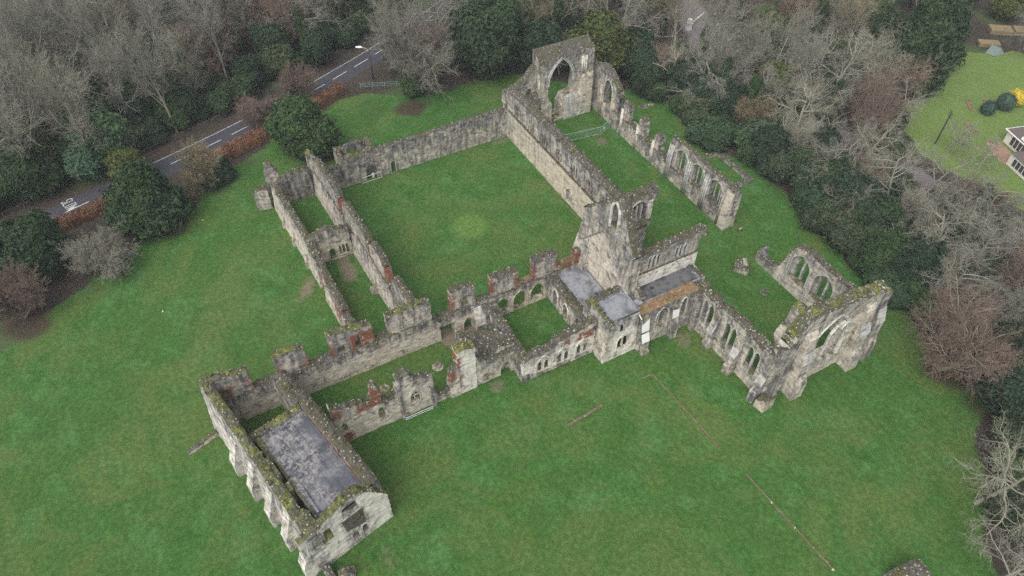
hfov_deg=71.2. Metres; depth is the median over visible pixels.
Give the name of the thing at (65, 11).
woodland tree
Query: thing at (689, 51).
bare tree
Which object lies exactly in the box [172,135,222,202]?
bare tree
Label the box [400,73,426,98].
evergreen shrub
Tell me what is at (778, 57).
bare tree
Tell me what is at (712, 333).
presbytery wall
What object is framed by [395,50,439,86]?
evergreen shrub
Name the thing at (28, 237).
yew tree
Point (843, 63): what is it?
bare tree
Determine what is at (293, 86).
bare tree
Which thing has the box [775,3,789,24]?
evergreen shrub
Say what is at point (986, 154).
bare tree
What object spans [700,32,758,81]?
bare tree
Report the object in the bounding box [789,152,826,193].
evergreen shrub
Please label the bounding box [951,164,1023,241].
bare tree
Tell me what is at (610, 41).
yew tree
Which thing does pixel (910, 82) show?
bare tree
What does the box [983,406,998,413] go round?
evergreen shrub
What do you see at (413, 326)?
range wall
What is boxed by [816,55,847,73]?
evergreen shrub
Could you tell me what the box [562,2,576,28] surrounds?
evergreen tree
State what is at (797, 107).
evergreen shrub
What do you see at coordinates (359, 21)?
evergreen shrub
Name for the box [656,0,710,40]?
bare tree
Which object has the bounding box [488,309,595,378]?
chapter house
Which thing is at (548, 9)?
evergreen shrub
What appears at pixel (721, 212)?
nave arcade wall
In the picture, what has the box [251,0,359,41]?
woodland tree
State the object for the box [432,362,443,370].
column base
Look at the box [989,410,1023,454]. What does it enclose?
evergreen shrub
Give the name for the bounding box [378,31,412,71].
evergreen tree
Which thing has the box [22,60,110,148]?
woodland tree
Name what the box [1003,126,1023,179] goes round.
bungalow
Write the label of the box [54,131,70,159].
evergreen shrub
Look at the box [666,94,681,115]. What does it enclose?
evergreen shrub
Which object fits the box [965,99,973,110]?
flower bed
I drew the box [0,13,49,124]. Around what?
woodland tree
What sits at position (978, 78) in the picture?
garden lawn
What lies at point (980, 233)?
bare tree
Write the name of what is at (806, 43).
bare tree
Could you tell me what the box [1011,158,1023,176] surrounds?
window
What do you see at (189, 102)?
evergreen shrub
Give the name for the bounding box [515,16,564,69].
evergreen tree
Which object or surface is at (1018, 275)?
bare tree
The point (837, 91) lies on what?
bare tree
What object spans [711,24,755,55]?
bare tree
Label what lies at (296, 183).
range end wall
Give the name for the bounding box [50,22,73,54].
evergreen shrub
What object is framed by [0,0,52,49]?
woodland tree
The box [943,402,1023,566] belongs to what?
bare tree
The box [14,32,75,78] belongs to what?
woodland tree
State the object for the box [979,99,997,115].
clipped bush
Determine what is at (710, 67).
bare tree
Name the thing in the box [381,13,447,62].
bare tree
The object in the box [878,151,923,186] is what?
bare tree
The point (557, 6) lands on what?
bare tree
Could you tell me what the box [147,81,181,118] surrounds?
evergreen tree
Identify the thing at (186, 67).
woodland tree
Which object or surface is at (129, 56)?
woodland tree
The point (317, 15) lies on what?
evergreen shrub
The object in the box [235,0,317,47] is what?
woodland tree
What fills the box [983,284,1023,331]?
bare tree
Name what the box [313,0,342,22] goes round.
woodland tree
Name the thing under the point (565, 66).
evergreen shrub
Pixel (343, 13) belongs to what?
evergreen shrub
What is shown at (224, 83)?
evergreen shrub
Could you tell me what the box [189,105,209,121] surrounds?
evergreen shrub
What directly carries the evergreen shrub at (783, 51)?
on the woodland floor
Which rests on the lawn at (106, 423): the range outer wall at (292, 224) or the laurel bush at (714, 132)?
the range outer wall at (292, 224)
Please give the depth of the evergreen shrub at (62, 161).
129.91 m
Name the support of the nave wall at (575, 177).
on the lawn at (106, 423)
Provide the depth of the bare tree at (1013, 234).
112.46 m
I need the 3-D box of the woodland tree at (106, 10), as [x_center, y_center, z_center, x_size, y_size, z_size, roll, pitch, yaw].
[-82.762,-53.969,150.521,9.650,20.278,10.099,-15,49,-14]
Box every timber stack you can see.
[976,39,1000,47]
[986,24,1013,35]
[1012,25,1023,35]
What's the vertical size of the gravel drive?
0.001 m
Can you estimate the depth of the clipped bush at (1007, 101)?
146.38 m
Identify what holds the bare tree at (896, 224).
on the woodland floor
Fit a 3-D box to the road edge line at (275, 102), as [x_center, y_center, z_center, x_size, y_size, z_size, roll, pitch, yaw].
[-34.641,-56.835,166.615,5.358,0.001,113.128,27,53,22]
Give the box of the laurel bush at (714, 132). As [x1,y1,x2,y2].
[684,111,738,152]
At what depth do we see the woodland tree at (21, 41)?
136.11 m
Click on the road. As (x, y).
(224, 136)
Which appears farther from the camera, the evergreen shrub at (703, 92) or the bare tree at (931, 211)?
the evergreen shrub at (703, 92)
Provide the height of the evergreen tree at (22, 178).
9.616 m
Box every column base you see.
[380,384,389,391]
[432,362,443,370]
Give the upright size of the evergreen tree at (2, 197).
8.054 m
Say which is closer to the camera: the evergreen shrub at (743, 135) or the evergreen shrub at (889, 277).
the evergreen shrub at (889, 277)
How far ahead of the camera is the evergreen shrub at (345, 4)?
173.62 m
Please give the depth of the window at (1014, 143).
137.83 m
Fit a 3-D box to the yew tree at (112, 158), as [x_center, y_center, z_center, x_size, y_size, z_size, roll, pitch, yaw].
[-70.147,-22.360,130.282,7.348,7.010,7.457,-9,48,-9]
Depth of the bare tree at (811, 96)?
135.76 m
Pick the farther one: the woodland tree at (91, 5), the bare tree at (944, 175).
the woodland tree at (91, 5)
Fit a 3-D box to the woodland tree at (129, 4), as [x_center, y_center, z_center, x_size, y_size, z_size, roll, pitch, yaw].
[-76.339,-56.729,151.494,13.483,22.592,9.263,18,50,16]
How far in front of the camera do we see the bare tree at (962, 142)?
135.06 m
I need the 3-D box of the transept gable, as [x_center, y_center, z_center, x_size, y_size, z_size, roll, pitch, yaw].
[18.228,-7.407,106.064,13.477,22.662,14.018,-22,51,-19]
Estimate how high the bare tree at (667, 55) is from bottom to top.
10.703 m
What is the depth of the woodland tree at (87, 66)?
133.56 m
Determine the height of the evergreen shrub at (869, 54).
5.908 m
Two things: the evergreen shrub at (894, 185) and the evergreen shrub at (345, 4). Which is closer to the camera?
the evergreen shrub at (894, 185)
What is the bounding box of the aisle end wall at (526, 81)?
[502,64,540,117]
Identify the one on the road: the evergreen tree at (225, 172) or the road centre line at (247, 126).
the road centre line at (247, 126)
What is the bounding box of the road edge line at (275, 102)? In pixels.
[154,5,433,162]
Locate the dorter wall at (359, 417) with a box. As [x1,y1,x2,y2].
[326,366,450,440]
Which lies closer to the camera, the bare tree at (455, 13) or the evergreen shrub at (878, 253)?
the evergreen shrub at (878, 253)
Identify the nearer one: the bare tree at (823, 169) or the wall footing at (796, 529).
the wall footing at (796, 529)
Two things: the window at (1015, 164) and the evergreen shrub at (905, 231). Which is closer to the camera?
the evergreen shrub at (905, 231)
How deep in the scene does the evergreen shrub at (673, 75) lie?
144.49 m
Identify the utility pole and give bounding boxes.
[934,86,952,144]
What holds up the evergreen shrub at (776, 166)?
on the woodland floor
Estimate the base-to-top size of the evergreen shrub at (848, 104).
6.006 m
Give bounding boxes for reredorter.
[199,370,392,575]
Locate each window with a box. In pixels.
[1009,136,1023,150]
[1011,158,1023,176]
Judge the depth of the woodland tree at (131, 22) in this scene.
154.43 m
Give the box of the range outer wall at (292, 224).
[270,181,357,339]
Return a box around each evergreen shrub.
[0,125,7,148]
[1,71,18,110]
[38,154,69,193]
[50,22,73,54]
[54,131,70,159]
[55,156,70,176]
[69,54,102,77]
[74,81,106,102]
[84,68,111,90]
[116,33,152,64]
[119,116,147,149]
[137,115,167,148]
[158,116,169,129]
[159,65,182,83]
[163,108,190,130]
[164,49,176,65]
[170,86,203,122]
[186,64,222,93]
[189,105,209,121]
[201,86,238,115]
[213,76,240,100]
[225,34,240,55]
[227,73,260,101]
[229,53,265,87]
[253,34,294,52]
[256,40,297,80]
[292,49,305,73]
[304,6,330,29]
[315,21,336,48]
[332,17,359,46]
[336,0,351,10]
[338,7,350,17]
[342,10,369,34]
[349,1,374,29]
[370,0,396,23]
[393,0,408,10]
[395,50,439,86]
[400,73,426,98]
[454,0,474,10]
[541,0,576,14]
[546,2,587,31]
[555,60,569,70]
[622,39,663,80]
[623,25,656,49]
[628,62,663,97]
[646,80,670,101]
[660,62,666,81]
[664,55,706,94]
[665,41,692,53]
[665,49,711,68]
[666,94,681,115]
[677,84,712,113]
[680,106,710,125]
[690,69,735,113]
[718,83,748,122]
[730,46,744,68]
[731,116,782,147]
[736,141,757,165]
[743,30,780,58]
[749,121,789,162]
[756,142,801,182]
[762,108,793,134]
[766,89,795,108]
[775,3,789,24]
[775,37,792,60]
[783,50,807,72]
[787,134,805,149]
[788,145,821,182]
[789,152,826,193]
[789,187,806,208]
[791,30,813,42]
[791,85,812,110]
[792,184,838,218]
[797,68,832,98]
[798,203,822,235]
[804,123,842,148]
[812,144,847,158]
[812,154,859,195]
[813,98,839,120]
[813,196,859,239]
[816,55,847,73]
[819,12,842,40]
[824,69,839,84]
[825,40,847,57]
[825,215,877,256]
[831,166,886,207]
[842,18,861,36]
[845,87,884,118]
[846,189,904,232]
[847,244,864,272]
[850,227,910,277]
[856,41,885,66]
[856,66,882,85]
[860,0,882,17]
[862,14,881,42]
[862,266,909,298]
[863,0,895,17]
[865,224,892,240]
[867,129,916,161]
[871,166,917,195]
[885,82,907,102]
[886,108,909,127]
[887,281,913,308]
[888,230,953,284]
[893,209,909,231]
[898,224,917,237]
[905,278,938,303]
[907,217,937,237]
[907,294,935,321]
[915,305,950,336]
[929,186,958,206]
[936,256,981,300]
[940,196,964,215]
[940,213,978,243]
[963,362,992,397]
[974,253,1012,286]
[979,208,1011,235]
[980,475,1023,546]
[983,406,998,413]
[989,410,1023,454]
[990,447,1023,485]
[992,317,1023,347]
[1001,284,1023,310]
[1014,338,1023,351]
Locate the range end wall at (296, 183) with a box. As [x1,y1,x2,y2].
[253,149,315,210]
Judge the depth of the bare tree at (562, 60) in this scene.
152.69 m
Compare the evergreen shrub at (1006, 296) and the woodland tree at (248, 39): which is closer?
the evergreen shrub at (1006, 296)
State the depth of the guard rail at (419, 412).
97.92 m
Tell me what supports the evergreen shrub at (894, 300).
on the woodland floor
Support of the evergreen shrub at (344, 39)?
on the woodland floor
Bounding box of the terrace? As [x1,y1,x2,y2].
[987,142,1011,166]
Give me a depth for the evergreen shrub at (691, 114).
141.16 m
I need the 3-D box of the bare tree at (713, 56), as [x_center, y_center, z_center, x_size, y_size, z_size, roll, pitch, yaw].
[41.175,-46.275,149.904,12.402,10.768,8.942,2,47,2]
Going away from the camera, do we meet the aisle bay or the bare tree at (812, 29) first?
the aisle bay
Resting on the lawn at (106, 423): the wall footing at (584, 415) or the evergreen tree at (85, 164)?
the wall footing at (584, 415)
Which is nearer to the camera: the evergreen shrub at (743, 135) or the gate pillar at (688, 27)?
the evergreen shrub at (743, 135)
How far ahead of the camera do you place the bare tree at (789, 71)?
144.38 m
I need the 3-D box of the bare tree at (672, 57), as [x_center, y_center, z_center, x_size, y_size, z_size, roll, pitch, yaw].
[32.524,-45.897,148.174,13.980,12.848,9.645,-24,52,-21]
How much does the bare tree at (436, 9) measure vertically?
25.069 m
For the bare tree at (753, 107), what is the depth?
137.49 m
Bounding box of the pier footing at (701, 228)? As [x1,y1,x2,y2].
[695,223,706,234]
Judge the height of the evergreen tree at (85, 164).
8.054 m
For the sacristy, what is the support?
on the lawn at (106, 423)
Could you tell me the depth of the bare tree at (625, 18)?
156.31 m
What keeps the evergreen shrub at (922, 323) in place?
on the woodland floor
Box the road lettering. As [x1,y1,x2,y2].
[61,198,77,210]
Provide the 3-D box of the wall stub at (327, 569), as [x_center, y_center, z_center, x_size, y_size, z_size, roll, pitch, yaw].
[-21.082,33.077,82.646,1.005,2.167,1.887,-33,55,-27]
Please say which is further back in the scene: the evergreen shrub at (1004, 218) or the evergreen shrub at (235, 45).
the evergreen shrub at (235, 45)
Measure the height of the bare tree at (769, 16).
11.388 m
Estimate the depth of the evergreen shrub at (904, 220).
118.54 m
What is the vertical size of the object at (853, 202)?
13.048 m
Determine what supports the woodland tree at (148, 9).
on the woodland floor
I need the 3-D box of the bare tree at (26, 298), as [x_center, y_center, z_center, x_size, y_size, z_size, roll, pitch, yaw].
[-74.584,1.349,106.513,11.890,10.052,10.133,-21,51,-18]
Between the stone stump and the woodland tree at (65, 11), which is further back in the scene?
the woodland tree at (65, 11)
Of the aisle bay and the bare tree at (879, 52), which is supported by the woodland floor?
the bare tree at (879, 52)
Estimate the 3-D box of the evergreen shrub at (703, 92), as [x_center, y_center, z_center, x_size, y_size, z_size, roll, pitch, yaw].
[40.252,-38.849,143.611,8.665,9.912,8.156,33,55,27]
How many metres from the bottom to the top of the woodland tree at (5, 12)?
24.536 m
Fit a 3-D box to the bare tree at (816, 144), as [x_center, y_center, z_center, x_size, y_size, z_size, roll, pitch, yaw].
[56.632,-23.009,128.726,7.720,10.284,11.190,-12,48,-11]
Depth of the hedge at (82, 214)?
124.14 m
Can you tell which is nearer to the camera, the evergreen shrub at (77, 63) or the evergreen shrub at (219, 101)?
the evergreen shrub at (219, 101)
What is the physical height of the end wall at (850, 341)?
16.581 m
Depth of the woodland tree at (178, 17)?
154.66 m
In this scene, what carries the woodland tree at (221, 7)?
on the woodland floor
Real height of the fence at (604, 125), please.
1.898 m
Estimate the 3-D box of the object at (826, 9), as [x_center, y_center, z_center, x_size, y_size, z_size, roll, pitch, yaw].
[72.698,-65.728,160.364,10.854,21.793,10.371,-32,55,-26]
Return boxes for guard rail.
[362,172,381,182]
[406,406,433,419]
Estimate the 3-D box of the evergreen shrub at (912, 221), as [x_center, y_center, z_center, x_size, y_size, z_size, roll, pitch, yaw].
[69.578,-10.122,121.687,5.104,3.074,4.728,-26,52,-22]
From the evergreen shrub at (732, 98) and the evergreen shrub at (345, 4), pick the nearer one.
the evergreen shrub at (732, 98)
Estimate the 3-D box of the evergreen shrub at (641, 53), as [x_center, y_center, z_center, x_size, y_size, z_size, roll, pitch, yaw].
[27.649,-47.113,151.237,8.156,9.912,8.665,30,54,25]
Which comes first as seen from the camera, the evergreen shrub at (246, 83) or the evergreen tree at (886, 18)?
the evergreen shrub at (246, 83)
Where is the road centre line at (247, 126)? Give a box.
[65,24,419,212]
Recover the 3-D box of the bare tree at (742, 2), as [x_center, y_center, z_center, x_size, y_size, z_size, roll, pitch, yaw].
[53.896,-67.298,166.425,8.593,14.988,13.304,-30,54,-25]
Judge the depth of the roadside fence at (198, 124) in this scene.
143.92 m
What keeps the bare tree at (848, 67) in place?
on the woodland floor
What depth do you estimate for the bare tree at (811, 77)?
146.81 m
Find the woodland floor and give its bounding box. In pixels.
[0,0,1023,575]
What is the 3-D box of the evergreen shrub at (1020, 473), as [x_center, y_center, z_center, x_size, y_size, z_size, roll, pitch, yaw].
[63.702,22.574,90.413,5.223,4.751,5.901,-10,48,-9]
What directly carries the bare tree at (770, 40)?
on the woodland floor
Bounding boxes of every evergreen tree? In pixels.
[0,149,66,202]
[0,192,9,209]
[2,115,66,160]
[62,97,129,155]
[62,142,107,184]
[110,94,153,120]
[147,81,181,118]
[190,154,237,191]
[249,20,290,54]
[299,27,332,67]
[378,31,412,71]
[445,0,526,81]
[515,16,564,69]
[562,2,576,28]
[750,56,797,99]
[751,7,791,38]
[871,9,908,43]
[906,0,915,10]
[974,350,1023,421]
[985,0,1023,21]
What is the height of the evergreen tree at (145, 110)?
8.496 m
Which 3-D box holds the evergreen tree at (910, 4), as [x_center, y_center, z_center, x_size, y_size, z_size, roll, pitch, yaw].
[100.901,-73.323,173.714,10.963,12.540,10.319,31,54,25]
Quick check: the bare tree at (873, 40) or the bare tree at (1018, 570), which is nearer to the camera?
the bare tree at (1018, 570)
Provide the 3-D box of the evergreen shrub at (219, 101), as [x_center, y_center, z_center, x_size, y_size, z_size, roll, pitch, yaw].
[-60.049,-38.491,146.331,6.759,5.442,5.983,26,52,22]
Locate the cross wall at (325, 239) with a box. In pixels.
[307,224,352,262]
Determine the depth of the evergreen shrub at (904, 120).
142.54 m
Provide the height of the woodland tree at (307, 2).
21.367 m
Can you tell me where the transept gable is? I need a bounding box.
[573,182,658,330]
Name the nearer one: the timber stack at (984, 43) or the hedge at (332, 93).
the hedge at (332, 93)
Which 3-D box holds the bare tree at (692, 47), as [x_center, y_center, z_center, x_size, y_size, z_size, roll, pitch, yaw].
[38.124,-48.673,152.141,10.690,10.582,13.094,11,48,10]
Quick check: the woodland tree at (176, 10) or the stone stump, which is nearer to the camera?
the stone stump
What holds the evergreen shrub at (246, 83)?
on the woodland floor
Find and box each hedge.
[51,196,108,231]
[207,122,271,160]
[310,81,345,108]
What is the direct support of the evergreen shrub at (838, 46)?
on the woodland floor
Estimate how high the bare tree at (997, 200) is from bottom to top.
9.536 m
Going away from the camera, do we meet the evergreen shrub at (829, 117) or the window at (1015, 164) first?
the window at (1015, 164)
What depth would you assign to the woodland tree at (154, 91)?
133.89 m
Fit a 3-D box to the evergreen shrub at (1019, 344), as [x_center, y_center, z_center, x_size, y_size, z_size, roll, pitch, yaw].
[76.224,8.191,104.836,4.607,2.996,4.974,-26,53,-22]
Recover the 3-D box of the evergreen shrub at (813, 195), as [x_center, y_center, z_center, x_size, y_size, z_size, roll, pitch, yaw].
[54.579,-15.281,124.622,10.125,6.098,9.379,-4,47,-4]
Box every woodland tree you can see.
[0,0,16,27]
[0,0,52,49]
[0,0,60,83]
[0,0,85,79]
[0,11,62,100]
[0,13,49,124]
[0,29,104,119]
[0,42,104,115]
[0,48,58,123]
[0,63,50,158]
[0,74,41,142]
[0,105,48,150]
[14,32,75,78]
[19,0,67,63]
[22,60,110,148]
[25,0,92,69]
[27,0,132,92]
[30,0,99,41]
[32,32,95,128]
[53,0,125,42]
[58,0,111,27]
[60,0,121,50]
[65,41,174,108]
[73,13,169,97]
[74,18,143,116]
[92,0,132,48]
[92,0,177,53]
[98,28,178,132]
[114,0,176,39]
[119,2,178,97]
[128,0,174,70]
[129,0,173,47]
[153,2,239,80]
[159,0,196,35]
[159,25,208,95]
[161,0,211,38]
[162,0,249,35]
[166,0,240,77]
[187,0,272,46]
[201,0,245,63]
[221,0,255,54]
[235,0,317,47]
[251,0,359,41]
[283,0,313,27]
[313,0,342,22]
[334,0,362,8]
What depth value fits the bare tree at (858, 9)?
153.41 m
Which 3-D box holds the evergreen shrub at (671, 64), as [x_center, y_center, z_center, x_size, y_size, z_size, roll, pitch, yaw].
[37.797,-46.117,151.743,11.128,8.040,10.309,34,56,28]
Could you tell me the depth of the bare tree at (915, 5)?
168.16 m
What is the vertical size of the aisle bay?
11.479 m
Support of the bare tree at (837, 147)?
on the woodland floor
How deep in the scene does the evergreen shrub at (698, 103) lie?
141.88 m
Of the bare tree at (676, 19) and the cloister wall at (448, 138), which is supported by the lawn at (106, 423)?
the cloister wall at (448, 138)
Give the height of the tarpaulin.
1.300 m
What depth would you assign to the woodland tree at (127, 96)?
132.61 m
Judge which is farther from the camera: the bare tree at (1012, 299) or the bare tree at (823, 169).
the bare tree at (823, 169)
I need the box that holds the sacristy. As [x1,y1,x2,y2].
[547,267,617,341]
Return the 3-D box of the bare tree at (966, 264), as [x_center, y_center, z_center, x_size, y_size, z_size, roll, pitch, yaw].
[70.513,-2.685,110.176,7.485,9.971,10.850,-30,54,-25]
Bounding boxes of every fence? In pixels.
[1,23,389,216]
[360,81,399,87]
[565,122,609,139]
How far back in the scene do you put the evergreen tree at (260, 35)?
154.48 m
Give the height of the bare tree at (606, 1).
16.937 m
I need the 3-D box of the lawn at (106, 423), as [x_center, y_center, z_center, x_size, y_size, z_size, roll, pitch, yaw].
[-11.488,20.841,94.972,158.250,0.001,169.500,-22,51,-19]
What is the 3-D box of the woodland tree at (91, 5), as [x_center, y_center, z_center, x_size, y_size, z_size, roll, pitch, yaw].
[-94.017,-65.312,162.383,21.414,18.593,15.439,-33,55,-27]
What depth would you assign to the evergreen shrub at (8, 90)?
143.30 m
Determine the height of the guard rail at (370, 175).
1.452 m
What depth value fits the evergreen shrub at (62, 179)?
128.15 m
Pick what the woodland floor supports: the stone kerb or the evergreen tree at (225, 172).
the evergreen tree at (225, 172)
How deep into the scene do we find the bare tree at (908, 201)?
118.10 m
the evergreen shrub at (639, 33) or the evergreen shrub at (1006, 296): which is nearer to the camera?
the evergreen shrub at (1006, 296)
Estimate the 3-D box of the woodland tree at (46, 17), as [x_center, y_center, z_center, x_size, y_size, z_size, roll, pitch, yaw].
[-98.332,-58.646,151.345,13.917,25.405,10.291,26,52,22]
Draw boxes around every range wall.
[199,246,579,422]
[312,157,415,309]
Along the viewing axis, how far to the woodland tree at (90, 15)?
149.56 m
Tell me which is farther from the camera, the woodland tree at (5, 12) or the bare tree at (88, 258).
the woodland tree at (5, 12)
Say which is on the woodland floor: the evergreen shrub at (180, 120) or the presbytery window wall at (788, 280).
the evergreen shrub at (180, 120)
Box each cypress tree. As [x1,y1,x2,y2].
[869,0,958,99]
[908,0,974,70]
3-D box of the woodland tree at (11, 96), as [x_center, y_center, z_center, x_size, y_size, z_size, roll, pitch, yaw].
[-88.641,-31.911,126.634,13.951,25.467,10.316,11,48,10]
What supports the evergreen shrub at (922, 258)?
on the woodland floor
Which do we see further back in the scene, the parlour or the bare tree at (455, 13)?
the bare tree at (455, 13)
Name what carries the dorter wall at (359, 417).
on the lawn at (106, 423)
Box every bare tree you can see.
[0,253,52,322]
[52,221,143,283]
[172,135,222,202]
[230,92,279,127]
[271,60,319,98]
[362,0,462,100]
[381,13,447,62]
[399,0,467,66]
[419,0,448,40]
[428,0,474,27]
[515,0,554,23]
[539,0,590,31]
[557,31,573,73]
[576,0,683,51]
[591,0,608,10]
[628,0,664,28]
[632,38,681,75]
[649,29,691,72]
[651,0,678,33]
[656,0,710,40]
[657,40,742,112]
[665,33,716,67]
[668,44,709,59]
[681,41,736,69]
[684,0,746,56]
[698,18,744,51]
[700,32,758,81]
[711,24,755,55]
[725,0,763,27]
[726,73,782,124]
[730,33,786,72]
[732,12,778,81]
[734,5,795,58]
[734,60,809,110]
[736,60,776,91]
[748,108,811,142]
[753,21,811,72]
[754,59,814,94]
[759,60,837,133]
[770,1,822,52]
[775,0,819,24]
[782,4,816,29]
[782,23,833,75]
[785,29,831,82]
[786,113,826,152]
[787,74,839,117]
[792,114,893,183]
[792,134,847,187]
[794,14,830,39]
[795,60,830,93]
[796,13,854,72]
[797,24,911,89]
[805,136,855,155]
[810,1,836,28]
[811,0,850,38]
[816,0,878,41]
[817,62,862,113]
[820,98,855,140]
[821,0,892,59]
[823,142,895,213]
[825,47,859,79]
[837,109,912,165]
[846,53,904,120]
[847,143,891,186]
[848,16,915,80]
[849,71,921,148]
[851,19,896,61]
[854,133,933,200]
[855,32,908,79]
[858,63,890,91]
[864,128,911,160]
[874,49,940,93]
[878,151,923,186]
[885,209,925,237]
[892,71,936,128]
[896,257,1023,399]
[900,184,940,227]
[904,0,971,14]
[904,178,951,216]
[904,213,984,292]
[910,238,1013,325]
[911,194,985,251]
[914,142,982,203]
[919,188,1006,256]
[923,178,968,219]
[941,114,983,153]
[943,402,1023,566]
[945,242,1008,290]
[946,200,1023,272]
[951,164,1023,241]
[953,168,1023,218]
[959,512,1023,575]
[964,128,1008,169]
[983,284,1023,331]
[991,234,1023,295]
[992,278,1023,321]
[999,4,1023,51]
[1000,201,1023,255]
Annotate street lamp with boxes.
[355,46,374,79]
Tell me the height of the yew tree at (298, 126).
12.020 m
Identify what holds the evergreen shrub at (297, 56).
on the woodland floor
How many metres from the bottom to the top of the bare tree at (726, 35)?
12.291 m
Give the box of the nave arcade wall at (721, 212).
[609,100,742,229]
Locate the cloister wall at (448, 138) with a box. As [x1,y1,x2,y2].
[326,107,506,188]
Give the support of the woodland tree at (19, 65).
on the woodland floor
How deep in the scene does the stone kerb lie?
149.13 m
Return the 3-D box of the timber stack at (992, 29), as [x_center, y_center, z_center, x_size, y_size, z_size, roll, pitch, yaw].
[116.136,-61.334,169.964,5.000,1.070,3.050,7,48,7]
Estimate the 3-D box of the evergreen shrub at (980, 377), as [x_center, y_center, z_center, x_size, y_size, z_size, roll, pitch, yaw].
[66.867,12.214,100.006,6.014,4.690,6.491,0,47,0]
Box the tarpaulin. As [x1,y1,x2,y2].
[985,45,1003,55]
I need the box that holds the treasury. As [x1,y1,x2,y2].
[583,282,644,363]
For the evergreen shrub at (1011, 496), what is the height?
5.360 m
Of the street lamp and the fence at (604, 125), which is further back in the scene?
the street lamp
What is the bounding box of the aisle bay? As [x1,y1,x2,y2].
[590,57,625,124]
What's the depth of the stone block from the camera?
116.03 m
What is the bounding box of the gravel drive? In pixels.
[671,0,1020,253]
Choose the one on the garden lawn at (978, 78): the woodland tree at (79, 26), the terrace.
the terrace
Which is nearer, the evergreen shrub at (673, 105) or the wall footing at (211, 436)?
the wall footing at (211, 436)
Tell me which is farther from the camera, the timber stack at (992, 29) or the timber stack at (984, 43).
the timber stack at (992, 29)
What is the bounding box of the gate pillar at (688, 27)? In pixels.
[685,18,693,30]
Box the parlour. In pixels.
[446,326,529,398]
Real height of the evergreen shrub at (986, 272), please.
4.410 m
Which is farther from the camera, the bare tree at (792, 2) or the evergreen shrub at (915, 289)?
the bare tree at (792, 2)
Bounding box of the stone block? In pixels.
[734,258,748,274]
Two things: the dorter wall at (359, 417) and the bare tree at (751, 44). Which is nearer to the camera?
the dorter wall at (359, 417)
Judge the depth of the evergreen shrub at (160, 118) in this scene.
141.48 m
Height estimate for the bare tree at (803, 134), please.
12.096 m
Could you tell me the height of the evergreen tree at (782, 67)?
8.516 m
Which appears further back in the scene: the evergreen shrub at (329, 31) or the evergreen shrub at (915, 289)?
the evergreen shrub at (329, 31)
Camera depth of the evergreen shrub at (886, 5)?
168.36 m
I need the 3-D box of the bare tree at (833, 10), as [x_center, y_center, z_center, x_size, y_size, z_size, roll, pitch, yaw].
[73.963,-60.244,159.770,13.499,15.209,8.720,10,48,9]
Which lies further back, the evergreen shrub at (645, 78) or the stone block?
the evergreen shrub at (645, 78)
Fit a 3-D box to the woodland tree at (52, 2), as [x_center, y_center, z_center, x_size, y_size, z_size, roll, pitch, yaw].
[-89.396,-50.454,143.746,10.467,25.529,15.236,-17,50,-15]
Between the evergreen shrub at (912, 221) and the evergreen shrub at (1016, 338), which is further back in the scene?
the evergreen shrub at (912, 221)
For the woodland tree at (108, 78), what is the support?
on the woodland floor
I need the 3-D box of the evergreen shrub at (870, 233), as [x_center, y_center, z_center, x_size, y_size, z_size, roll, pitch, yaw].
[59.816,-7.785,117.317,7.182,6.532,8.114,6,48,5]
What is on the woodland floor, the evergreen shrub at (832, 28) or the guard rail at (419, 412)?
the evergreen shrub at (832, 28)
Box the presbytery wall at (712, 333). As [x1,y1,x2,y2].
[695,288,799,412]
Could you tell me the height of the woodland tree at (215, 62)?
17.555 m
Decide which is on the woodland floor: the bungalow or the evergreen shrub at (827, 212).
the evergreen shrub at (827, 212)
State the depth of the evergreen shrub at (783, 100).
145.74 m
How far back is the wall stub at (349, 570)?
81.96 m
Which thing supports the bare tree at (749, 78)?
on the woodland floor
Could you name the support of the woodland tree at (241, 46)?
on the woodland floor
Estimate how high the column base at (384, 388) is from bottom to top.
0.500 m
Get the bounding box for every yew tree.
[0,207,71,287]
[95,157,197,244]
[102,146,148,183]
[260,91,344,162]
[565,5,633,70]
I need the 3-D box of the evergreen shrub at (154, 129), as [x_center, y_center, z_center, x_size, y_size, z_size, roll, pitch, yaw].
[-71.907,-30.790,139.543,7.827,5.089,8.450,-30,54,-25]
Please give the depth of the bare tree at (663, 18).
166.04 m
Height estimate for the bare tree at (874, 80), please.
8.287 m
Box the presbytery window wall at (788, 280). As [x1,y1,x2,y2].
[755,244,857,330]
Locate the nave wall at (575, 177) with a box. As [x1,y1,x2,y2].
[507,88,622,219]
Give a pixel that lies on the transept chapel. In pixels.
(674, 285)
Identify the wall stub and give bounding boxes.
[321,563,336,575]
[337,564,355,575]
[882,559,931,575]
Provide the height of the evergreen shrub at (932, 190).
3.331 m
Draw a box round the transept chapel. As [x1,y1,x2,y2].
[635,226,710,356]
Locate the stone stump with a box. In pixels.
[760,289,768,295]
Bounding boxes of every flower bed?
[964,122,977,133]
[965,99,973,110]
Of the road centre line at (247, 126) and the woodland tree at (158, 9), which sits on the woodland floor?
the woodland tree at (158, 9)
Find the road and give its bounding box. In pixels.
[42,0,454,217]
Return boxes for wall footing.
[187,429,218,454]
[567,404,602,426]
[652,374,720,448]
[706,151,753,187]
[745,473,835,572]
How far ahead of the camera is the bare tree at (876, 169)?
126.76 m
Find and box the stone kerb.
[639,102,653,108]
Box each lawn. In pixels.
[0,73,1000,575]
[902,51,1023,209]
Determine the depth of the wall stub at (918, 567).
81.22 m
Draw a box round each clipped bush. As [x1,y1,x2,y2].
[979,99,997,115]
[994,90,1018,111]
[1010,88,1023,105]
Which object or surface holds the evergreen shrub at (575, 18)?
on the woodland floor

